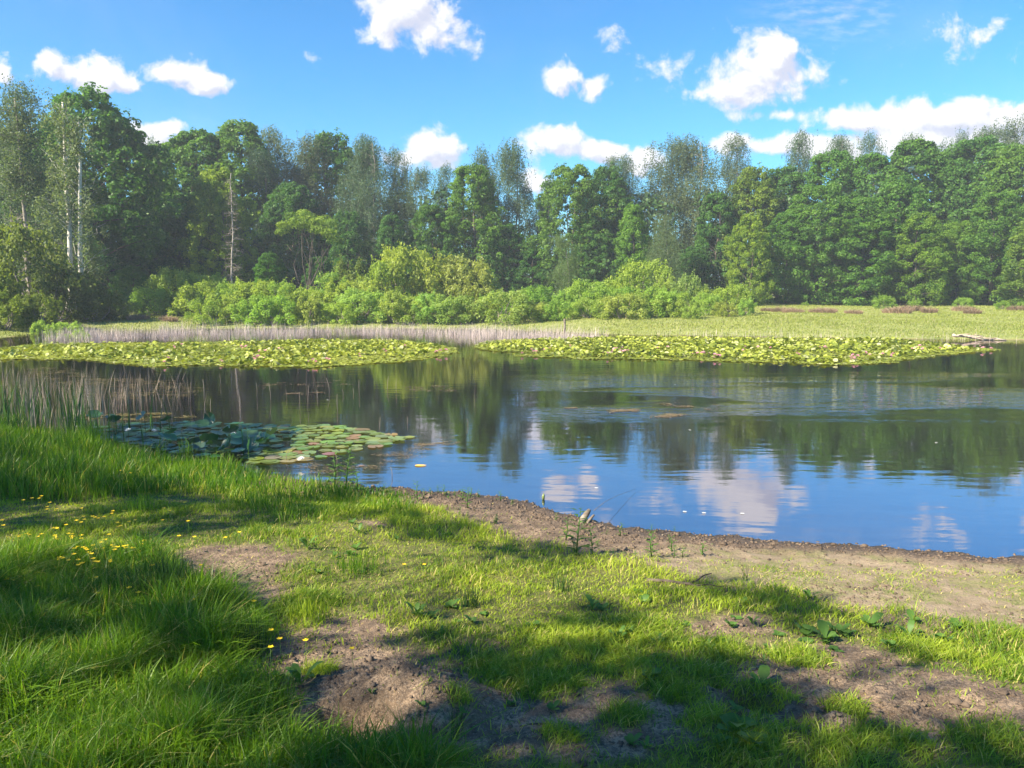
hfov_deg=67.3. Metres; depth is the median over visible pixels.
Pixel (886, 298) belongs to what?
willow shrub
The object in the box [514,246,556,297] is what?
broadleaf tree
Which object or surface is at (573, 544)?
leafy herb
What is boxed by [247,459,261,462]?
lily pad
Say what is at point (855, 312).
sedge tussock
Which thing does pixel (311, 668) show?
broadleaf weed
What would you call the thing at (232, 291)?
willow shrub
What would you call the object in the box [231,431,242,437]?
lily pad
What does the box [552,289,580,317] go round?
willow shrub
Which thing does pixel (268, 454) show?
lily pad
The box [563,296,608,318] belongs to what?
willow shrub
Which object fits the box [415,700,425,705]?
broadleaf weed
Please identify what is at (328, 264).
broadleaf tree
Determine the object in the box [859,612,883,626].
broadleaf weed
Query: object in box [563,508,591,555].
leafy herb
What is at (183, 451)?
rush tuft
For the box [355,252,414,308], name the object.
willow shrub
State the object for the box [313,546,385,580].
rush tuft
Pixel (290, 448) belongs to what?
lily pad
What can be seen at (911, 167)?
birch tree
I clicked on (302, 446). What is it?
lily pad
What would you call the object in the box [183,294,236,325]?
willow shrub
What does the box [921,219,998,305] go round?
broadleaf tree
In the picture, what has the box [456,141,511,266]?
birch tree
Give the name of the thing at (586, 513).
driftwood stump
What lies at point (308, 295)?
willow shrub
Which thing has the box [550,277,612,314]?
willow shrub
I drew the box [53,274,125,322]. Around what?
willow shrub
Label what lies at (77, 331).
willow shrub
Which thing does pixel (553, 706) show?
broadleaf weed
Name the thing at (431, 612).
broadleaf weed
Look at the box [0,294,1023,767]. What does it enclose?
ground
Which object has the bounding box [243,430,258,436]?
lily pad
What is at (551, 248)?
birch tree
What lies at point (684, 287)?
willow shrub
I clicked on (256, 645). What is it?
rush tuft
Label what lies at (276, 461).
lily pad
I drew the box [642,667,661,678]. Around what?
broadleaf weed
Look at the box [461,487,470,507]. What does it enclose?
leafy herb
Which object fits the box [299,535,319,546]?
broadleaf weed
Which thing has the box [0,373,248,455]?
green reeds
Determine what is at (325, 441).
lily pad
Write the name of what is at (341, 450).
lily pad
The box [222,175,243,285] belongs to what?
dead larch
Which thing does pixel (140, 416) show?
lily pad
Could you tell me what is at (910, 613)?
broadleaf weed
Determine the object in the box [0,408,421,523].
bank grass
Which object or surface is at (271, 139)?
birch tree
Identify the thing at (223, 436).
lily pad
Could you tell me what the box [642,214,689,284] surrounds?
birch tree
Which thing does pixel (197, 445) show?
lily pad
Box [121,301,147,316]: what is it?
willow shrub
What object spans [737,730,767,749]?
broadleaf weed
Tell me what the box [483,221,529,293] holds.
broadleaf tree
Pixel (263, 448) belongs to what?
lily pad
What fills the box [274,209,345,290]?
flat topped tree
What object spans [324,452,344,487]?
leafy herb
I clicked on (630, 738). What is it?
broadleaf weed
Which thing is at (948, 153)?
broadleaf tree
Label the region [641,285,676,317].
willow shrub
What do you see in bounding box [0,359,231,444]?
reeds
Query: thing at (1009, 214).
broadleaf tree
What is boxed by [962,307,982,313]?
sedge tussock
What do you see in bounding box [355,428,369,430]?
lily pad
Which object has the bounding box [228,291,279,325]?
willow shrub
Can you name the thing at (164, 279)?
willow shrub
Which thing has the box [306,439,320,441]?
lily pad
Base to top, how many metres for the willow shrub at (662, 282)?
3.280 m
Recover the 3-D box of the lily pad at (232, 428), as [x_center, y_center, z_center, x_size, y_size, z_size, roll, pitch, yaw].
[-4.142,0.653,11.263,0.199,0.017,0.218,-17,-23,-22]
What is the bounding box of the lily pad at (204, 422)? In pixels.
[195,419,208,426]
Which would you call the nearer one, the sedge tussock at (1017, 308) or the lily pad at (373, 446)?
the lily pad at (373, 446)
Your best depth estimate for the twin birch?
48.72 m
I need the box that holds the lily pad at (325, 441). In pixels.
[320,440,334,442]
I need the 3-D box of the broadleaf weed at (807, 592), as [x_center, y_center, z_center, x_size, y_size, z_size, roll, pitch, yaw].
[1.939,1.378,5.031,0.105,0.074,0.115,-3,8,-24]
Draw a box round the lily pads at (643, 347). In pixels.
[0,335,999,367]
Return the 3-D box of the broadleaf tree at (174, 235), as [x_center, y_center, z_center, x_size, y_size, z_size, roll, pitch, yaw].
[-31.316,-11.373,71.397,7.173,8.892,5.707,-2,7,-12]
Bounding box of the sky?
[0,0,1023,289]
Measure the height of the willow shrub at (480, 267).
5.229 m
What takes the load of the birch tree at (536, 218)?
on the ground at (378, 700)
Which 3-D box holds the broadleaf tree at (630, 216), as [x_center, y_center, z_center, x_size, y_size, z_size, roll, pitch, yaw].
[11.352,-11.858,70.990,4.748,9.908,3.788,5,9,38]
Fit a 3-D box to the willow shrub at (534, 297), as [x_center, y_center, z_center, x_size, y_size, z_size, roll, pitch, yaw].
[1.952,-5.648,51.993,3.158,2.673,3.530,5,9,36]
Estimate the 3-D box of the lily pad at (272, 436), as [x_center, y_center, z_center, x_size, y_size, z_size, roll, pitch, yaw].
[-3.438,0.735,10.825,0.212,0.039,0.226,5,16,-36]
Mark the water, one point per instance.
(794, 451)
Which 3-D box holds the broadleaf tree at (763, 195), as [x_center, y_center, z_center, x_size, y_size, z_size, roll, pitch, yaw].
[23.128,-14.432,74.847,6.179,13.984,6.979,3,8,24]
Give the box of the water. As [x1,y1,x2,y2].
[0,328,1023,558]
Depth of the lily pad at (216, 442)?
10.47 m
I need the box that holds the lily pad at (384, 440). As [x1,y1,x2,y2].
[377,439,390,441]
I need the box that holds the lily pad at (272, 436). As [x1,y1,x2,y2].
[260,432,275,438]
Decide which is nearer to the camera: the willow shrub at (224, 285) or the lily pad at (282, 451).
the lily pad at (282, 451)
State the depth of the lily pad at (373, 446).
10.92 m
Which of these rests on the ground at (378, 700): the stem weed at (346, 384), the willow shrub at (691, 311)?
the willow shrub at (691, 311)
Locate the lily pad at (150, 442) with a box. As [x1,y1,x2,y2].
[139,441,156,444]
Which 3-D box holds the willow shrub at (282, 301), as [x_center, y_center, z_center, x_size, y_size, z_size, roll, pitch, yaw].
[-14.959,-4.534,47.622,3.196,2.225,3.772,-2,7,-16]
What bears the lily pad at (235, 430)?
on the water
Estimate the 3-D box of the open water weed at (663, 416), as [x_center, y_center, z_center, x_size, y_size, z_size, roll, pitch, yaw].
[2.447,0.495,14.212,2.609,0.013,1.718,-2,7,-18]
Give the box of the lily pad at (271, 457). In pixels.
[264,455,281,458]
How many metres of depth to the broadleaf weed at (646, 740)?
3.11 m
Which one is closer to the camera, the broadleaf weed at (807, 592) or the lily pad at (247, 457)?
the broadleaf weed at (807, 592)
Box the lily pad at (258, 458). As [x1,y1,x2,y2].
[249,457,263,459]
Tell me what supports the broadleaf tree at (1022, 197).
on the ground at (378, 700)
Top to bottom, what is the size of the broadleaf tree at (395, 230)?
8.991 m
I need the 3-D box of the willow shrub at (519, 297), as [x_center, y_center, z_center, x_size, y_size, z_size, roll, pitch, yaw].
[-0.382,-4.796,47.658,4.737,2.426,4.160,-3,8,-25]
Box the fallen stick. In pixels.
[646,573,744,594]
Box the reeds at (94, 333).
[29,319,997,344]
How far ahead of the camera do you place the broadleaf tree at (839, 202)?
68.41 m
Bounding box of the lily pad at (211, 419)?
[204,412,214,424]
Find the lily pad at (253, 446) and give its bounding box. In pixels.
[241,436,258,451]
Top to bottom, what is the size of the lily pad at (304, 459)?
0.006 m
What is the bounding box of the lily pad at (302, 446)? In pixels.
[293,445,308,448]
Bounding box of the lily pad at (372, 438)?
[365,437,380,439]
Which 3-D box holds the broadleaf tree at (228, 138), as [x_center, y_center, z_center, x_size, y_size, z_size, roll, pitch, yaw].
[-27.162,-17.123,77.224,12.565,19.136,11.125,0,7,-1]
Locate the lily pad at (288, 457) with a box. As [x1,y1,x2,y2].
[280,455,296,458]
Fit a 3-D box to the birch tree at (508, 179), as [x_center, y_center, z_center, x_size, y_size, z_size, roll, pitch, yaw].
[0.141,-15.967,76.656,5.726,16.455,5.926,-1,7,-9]
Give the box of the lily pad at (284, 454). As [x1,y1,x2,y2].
[278,452,297,455]
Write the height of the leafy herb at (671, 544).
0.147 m
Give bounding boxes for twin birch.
[28,95,122,315]
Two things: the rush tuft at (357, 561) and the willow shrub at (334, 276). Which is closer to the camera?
the rush tuft at (357, 561)
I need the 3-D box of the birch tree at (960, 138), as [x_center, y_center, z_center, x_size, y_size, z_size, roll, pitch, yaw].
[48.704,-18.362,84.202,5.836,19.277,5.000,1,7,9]
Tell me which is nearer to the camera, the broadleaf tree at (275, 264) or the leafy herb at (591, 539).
the leafy herb at (591, 539)
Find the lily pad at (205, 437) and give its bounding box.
[199,433,217,443]
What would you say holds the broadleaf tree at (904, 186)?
on the ground at (378, 700)
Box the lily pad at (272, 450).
[263,449,279,451]
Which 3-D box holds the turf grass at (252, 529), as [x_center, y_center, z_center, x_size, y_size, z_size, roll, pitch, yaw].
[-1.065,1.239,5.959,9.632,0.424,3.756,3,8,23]
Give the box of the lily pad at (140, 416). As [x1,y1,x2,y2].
[136,411,144,419]
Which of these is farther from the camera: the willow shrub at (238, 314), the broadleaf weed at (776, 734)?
the willow shrub at (238, 314)
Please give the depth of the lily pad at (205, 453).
10.36 m
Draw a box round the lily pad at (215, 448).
[205,445,224,450]
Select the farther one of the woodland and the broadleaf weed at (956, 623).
the woodland
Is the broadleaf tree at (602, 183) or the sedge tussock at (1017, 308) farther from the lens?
the broadleaf tree at (602, 183)
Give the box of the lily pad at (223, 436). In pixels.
[217,434,226,438]
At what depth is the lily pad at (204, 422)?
11.92 m
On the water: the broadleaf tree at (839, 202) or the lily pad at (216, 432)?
the lily pad at (216, 432)
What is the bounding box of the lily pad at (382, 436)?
[375,434,391,437]
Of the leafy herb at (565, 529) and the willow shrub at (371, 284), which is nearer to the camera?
the leafy herb at (565, 529)
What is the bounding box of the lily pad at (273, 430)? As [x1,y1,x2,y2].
[265,427,276,434]
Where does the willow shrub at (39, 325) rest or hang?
on the ground at (378, 700)
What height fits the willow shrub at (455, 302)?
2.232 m
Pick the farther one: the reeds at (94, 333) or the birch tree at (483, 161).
the birch tree at (483, 161)
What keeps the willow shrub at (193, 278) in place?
on the ground at (378, 700)
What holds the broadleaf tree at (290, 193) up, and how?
on the ground at (378, 700)
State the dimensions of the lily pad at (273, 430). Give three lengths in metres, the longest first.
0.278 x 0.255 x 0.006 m
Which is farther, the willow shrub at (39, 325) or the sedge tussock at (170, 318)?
the sedge tussock at (170, 318)
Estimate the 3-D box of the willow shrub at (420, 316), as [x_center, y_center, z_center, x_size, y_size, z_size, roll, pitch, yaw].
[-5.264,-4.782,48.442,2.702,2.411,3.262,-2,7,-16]
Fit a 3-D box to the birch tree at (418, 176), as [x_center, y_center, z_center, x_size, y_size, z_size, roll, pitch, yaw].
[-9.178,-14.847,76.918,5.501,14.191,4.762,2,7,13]
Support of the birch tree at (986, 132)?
on the ground at (378, 700)
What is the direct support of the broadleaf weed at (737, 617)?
on the ground at (378, 700)
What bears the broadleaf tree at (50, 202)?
on the ground at (378, 700)
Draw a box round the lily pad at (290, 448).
[280,447,295,449]
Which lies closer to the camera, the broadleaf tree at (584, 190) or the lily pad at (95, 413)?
the lily pad at (95, 413)
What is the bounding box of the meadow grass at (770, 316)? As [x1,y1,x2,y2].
[0,301,1023,339]
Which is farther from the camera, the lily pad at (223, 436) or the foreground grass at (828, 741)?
the lily pad at (223, 436)
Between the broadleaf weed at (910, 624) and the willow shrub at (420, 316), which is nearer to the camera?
the broadleaf weed at (910, 624)
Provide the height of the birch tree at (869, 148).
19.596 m
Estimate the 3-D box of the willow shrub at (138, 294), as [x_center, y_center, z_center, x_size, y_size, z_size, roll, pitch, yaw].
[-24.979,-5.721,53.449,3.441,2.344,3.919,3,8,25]
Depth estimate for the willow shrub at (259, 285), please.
51.93 m
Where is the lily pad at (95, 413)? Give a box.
[86,410,102,417]
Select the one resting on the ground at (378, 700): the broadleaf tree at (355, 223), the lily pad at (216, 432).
the broadleaf tree at (355, 223)
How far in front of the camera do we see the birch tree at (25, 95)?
52.97 m
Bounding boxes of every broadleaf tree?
[0,81,185,309]
[0,142,100,277]
[0,144,64,294]
[66,122,181,302]
[73,212,134,291]
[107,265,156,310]
[111,188,175,285]
[129,142,212,270]
[134,214,210,289]
[159,127,239,290]
[173,165,260,295]
[192,118,300,278]
[249,251,287,292]
[253,181,335,287]
[289,127,366,270]
[300,256,333,303]
[328,209,375,274]
[373,213,414,295]
[403,204,456,295]
[429,162,507,294]
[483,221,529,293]
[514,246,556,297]
[520,162,620,297]
[566,216,617,298]
[570,161,635,280]
[608,202,655,290]
[673,245,718,294]
[691,191,748,290]
[716,161,783,302]
[720,213,775,305]
[752,163,811,302]
[753,210,819,304]
[772,180,875,305]
[780,149,870,302]
[817,194,903,305]
[824,152,914,301]
[855,172,935,303]
[873,211,955,305]
[876,136,963,302]
[914,144,991,302]
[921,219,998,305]
[935,133,1020,302]
[954,191,1023,304]
[961,142,1023,302]
[991,220,1023,306]
[1007,159,1023,300]
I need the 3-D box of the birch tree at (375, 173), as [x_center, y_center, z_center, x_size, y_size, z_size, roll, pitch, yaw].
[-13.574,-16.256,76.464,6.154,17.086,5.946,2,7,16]
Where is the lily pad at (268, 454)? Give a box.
[263,453,279,455]
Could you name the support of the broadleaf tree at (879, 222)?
on the ground at (378, 700)
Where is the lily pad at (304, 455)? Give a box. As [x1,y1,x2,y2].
[294,454,309,457]
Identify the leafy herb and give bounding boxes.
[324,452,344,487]
[335,444,359,487]
[351,469,362,488]
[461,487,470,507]
[559,517,572,539]
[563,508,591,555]
[567,534,579,552]
[586,524,599,551]
[644,530,657,555]
[667,536,676,551]
[700,541,706,554]
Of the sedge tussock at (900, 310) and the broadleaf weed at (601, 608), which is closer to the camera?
the broadleaf weed at (601, 608)
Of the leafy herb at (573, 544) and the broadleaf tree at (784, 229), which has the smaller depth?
the leafy herb at (573, 544)
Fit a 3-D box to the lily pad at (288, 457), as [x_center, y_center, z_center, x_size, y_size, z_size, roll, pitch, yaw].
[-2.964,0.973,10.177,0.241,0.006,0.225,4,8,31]
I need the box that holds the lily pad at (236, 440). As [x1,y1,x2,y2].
[225,437,241,443]
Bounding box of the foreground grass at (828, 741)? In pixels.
[262,552,1023,767]
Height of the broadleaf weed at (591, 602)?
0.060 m
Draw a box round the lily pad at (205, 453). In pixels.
[191,452,210,455]
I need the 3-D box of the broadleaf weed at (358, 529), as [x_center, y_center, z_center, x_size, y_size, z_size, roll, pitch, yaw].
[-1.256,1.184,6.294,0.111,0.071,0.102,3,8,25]
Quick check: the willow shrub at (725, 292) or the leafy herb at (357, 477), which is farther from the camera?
the willow shrub at (725, 292)
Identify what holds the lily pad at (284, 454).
on the water
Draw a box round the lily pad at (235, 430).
[229,426,240,433]
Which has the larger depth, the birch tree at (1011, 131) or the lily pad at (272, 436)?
the birch tree at (1011, 131)
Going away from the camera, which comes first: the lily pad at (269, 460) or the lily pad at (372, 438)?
the lily pad at (269, 460)
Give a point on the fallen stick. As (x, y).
(670, 581)
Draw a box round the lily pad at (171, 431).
[165,428,176,433]
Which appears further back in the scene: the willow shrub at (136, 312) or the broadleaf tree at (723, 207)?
the broadleaf tree at (723, 207)
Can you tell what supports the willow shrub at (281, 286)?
on the ground at (378, 700)
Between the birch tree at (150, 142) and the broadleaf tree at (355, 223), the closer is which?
the broadleaf tree at (355, 223)
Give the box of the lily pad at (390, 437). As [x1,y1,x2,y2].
[388,436,403,438]
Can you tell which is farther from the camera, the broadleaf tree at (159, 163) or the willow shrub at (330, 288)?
the broadleaf tree at (159, 163)
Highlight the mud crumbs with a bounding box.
[184,474,1023,767]
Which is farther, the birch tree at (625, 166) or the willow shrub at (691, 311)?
the birch tree at (625, 166)
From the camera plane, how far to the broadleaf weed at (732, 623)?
4.48 m
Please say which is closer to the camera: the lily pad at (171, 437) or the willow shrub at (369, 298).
the lily pad at (171, 437)
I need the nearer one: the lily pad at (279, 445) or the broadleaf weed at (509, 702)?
the broadleaf weed at (509, 702)
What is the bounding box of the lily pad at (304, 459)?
[294,457,313,460]
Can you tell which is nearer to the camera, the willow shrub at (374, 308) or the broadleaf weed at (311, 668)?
the broadleaf weed at (311, 668)
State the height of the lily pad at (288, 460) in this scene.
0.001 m
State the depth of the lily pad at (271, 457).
10.17 m
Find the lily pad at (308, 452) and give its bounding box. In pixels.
[302,450,315,453]
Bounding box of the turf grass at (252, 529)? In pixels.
[0,482,1023,709]
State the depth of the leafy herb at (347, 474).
8.28 m
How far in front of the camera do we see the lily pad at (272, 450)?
10.62 m
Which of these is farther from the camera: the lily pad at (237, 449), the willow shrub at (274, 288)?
the willow shrub at (274, 288)
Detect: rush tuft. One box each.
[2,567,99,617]
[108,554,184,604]
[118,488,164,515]
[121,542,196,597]
[177,433,195,459]
[220,607,274,666]
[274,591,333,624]
[306,701,355,737]
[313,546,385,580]
[439,698,468,739]
[457,583,479,609]
[552,571,573,592]
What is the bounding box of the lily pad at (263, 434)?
[255,430,266,440]
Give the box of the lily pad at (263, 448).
[254,447,271,450]
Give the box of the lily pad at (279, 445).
[269,444,283,446]
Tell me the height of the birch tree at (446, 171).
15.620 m
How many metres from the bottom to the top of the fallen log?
0.331 m
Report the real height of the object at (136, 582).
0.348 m
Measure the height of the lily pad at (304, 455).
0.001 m
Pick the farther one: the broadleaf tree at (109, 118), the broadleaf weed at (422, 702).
the broadleaf tree at (109, 118)
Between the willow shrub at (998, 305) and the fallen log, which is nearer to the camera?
the fallen log
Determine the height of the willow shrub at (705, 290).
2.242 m
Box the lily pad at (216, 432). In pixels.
[211,430,229,436]
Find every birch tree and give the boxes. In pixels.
[0,73,93,294]
[0,91,65,291]
[146,134,158,144]
[229,143,297,279]
[246,124,311,254]
[275,130,334,278]
[325,133,388,274]
[341,133,401,266]
[375,144,419,243]
[398,163,439,252]
[430,160,461,251]
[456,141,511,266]
[487,137,542,282]
[523,199,551,303]
[534,178,565,285]
[546,233,585,297]
[601,152,623,276]
[611,152,655,256]
[632,131,699,270]
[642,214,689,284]
[663,132,735,281]
[711,131,756,297]
[777,128,819,220]
[823,132,858,210]
[856,128,887,197]
[889,132,924,179]
[930,128,976,200]
[969,120,1012,192]
[988,111,1023,213]
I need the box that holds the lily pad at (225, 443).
[221,437,230,449]
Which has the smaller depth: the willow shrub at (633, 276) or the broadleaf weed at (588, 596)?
the broadleaf weed at (588, 596)
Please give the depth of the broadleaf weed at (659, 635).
4.20 m
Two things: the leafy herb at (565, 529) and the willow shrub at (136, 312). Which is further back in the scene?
the willow shrub at (136, 312)
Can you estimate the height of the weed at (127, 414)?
0.013 m
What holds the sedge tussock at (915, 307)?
on the ground at (378, 700)
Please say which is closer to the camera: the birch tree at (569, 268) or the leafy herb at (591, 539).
the leafy herb at (591, 539)
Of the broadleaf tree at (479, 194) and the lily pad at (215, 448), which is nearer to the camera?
the lily pad at (215, 448)
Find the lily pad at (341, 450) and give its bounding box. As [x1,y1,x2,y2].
[332,449,345,451]
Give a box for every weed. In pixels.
[24,367,200,420]
[263,382,455,394]
[273,670,291,681]
[285,661,323,684]
[297,437,456,472]
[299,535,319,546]
[349,523,361,532]
[351,542,361,549]
[404,601,425,614]
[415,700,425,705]
[427,609,439,617]
[432,625,445,634]
[446,598,460,607]
[459,706,468,713]
[463,614,476,622]
[507,699,516,705]
[525,620,539,628]
[546,700,559,710]
[564,402,708,417]
[585,594,598,604]
[587,598,601,609]
[596,602,608,610]
[607,625,625,636]
[624,732,642,744]
[636,735,652,748]
[638,594,650,602]
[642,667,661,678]
[650,633,663,643]
[716,713,757,732]
[725,619,736,626]
[729,700,742,711]
[731,615,742,618]
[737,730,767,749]
[747,616,759,622]
[748,665,775,685]
[761,726,786,740]
[772,630,785,636]
[795,622,810,630]
[798,637,813,643]
[799,626,815,635]
[802,589,820,599]
[812,620,838,638]
[826,621,834,630]
[827,645,837,649]
[833,623,850,632]
[839,629,855,636]
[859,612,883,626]
[880,638,895,647]
[894,619,921,635]
[903,609,920,620]
[931,633,952,641]
[947,618,962,626]
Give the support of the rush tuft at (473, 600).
on the ground at (378, 700)
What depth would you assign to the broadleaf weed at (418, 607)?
4.53 m
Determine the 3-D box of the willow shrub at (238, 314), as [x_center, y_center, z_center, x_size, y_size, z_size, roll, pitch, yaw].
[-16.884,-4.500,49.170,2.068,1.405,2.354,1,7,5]
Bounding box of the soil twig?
[519,723,560,727]
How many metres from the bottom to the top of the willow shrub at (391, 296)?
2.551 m
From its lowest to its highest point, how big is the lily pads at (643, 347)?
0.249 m
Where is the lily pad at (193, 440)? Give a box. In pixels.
[186,438,199,444]
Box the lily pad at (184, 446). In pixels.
[174,445,191,448]
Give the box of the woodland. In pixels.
[33,182,1023,305]
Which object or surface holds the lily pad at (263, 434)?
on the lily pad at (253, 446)
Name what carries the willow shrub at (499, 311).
on the ground at (378, 700)
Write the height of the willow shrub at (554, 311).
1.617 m
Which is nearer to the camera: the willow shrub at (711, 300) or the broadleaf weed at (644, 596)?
the broadleaf weed at (644, 596)
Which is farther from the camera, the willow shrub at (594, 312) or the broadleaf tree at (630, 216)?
the broadleaf tree at (630, 216)
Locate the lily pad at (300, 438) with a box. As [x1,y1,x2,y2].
[291,437,307,439]
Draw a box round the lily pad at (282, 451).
[274,450,291,452]
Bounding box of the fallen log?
[952,334,1005,340]
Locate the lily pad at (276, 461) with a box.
[261,459,280,462]
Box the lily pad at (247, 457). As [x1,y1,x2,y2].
[239,455,256,458]
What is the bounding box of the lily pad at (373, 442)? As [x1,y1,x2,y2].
[365,441,382,444]
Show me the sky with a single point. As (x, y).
(585, 82)
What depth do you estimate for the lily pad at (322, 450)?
10.66 m
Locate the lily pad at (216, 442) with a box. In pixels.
[212,440,228,446]
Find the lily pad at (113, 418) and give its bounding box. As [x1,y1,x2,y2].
[107,415,120,421]
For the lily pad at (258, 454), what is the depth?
10.45 m
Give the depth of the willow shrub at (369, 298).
48.12 m
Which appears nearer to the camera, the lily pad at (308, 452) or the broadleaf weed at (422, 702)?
the broadleaf weed at (422, 702)
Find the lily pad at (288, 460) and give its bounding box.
[280,459,295,461]
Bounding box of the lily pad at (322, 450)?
[318,449,332,451]
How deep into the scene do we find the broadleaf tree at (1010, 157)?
70.92 m
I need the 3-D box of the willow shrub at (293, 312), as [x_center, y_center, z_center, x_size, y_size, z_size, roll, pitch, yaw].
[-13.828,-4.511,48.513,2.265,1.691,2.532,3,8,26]
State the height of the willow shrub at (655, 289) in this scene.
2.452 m
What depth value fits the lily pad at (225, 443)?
10.35 m
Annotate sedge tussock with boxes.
[126,313,150,320]
[158,315,178,321]
[760,307,770,310]
[769,305,796,311]
[782,307,804,312]
[806,307,837,312]
[844,309,864,313]
[880,305,916,313]
[900,304,927,310]
[919,306,939,312]
[950,304,977,310]
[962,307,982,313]
[1006,304,1023,310]
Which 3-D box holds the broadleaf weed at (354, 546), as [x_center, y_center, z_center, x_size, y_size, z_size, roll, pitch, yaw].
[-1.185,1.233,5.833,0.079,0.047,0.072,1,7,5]
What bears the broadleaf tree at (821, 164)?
on the ground at (378, 700)
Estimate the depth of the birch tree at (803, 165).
82.14 m
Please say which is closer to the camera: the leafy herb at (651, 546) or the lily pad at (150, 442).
the leafy herb at (651, 546)
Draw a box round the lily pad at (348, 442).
[339,441,352,443]
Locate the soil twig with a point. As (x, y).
(536, 723)
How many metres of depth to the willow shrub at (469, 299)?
48.30 m
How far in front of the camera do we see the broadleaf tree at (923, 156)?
74.14 m
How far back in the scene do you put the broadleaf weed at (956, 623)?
4.55 m
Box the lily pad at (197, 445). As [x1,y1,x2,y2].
[193,442,205,448]
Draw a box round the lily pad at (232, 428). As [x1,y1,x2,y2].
[222,424,235,431]
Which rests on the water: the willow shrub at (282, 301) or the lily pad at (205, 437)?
the lily pad at (205, 437)
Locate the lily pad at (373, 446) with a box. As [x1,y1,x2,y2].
[368,444,383,447]
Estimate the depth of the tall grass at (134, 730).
3.41 m
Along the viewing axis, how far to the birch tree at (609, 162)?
82.06 m
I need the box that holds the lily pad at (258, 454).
[249,452,266,455]
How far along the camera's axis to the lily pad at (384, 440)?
11.32 m
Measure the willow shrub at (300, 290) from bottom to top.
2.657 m
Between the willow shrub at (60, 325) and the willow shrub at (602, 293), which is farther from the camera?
the willow shrub at (602, 293)
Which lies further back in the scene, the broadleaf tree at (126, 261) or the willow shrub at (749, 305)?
the broadleaf tree at (126, 261)
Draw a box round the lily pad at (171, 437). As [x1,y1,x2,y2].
[158,432,177,440]
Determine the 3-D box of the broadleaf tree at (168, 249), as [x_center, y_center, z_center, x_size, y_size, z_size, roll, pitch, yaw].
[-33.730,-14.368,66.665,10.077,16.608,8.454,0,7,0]
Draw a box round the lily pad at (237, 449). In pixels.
[231,448,244,451]
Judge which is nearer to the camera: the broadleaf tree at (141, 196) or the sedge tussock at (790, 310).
the sedge tussock at (790, 310)
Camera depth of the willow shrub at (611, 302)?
47.41 m
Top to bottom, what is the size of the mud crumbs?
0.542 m
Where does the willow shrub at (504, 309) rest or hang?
on the ground at (378, 700)
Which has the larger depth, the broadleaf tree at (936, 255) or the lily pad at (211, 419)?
the broadleaf tree at (936, 255)
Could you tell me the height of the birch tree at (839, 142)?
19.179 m
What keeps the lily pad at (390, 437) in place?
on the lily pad
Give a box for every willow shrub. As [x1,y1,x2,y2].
[0,212,93,320]
[0,256,28,321]
[0,286,31,331]
[11,257,100,323]
[11,289,64,329]
[29,319,50,333]
[43,321,84,337]
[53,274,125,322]
[68,327,92,337]
[90,287,130,320]
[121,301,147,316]
[129,285,180,315]
[142,265,196,315]
[154,289,192,315]
[166,279,216,317]
[171,272,225,314]
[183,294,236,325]
[192,278,246,317]
[202,289,239,322]
[213,277,250,315]
[228,276,286,315]
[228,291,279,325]
[231,304,250,322]
[243,294,296,325]
[253,279,302,306]
[260,277,304,301]
[271,300,313,323]
[272,284,320,317]
[292,290,323,324]
[303,286,328,316]
[310,266,348,303]
[310,274,360,318]
[312,302,338,321]
[321,301,362,324]
[322,250,369,305]
[326,278,382,319]
[333,286,388,323]
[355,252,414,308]
[357,238,454,299]
[366,299,405,322]
[373,286,417,324]
[391,293,443,323]
[406,248,483,310]
[411,289,450,324]
[423,291,471,325]
[436,250,496,314]
[447,291,484,323]
[450,267,495,313]
[466,288,533,325]
[475,296,499,320]
[479,288,516,317]
[503,301,529,319]
[516,301,553,322]
[521,281,564,317]
[541,298,568,321]
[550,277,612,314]
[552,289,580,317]
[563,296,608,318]
[563,299,585,318]
[573,282,622,314]
[591,302,614,317]
[594,270,638,311]
[596,292,648,319]
[605,256,674,308]
[605,285,636,314]
[614,289,664,318]
[628,282,671,314]
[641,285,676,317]
[650,269,681,308]
[660,298,687,317]
[666,291,703,314]
[669,271,710,309]
[679,300,704,318]
[688,286,714,312]
[691,292,723,315]
[710,300,737,316]
[711,282,754,312]
[738,297,757,315]
[871,293,897,308]
[908,297,922,307]
[951,296,977,308]
[993,301,1010,309]
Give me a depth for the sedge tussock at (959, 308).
56.88 m
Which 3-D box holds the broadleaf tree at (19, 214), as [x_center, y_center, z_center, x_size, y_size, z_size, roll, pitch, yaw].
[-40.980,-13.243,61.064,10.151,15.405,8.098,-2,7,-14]
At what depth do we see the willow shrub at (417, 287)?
56.24 m
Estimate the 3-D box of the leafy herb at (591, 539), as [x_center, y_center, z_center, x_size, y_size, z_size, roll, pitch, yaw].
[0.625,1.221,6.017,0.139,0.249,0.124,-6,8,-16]
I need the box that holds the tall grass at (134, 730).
[0,523,533,767]
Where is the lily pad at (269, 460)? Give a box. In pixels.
[259,459,275,461]
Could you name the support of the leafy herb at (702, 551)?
on the ground at (378, 700)
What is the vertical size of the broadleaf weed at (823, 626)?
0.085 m
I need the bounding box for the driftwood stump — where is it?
[578,509,594,522]
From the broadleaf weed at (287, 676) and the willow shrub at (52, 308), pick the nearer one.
the broadleaf weed at (287, 676)
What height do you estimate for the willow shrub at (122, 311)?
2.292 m

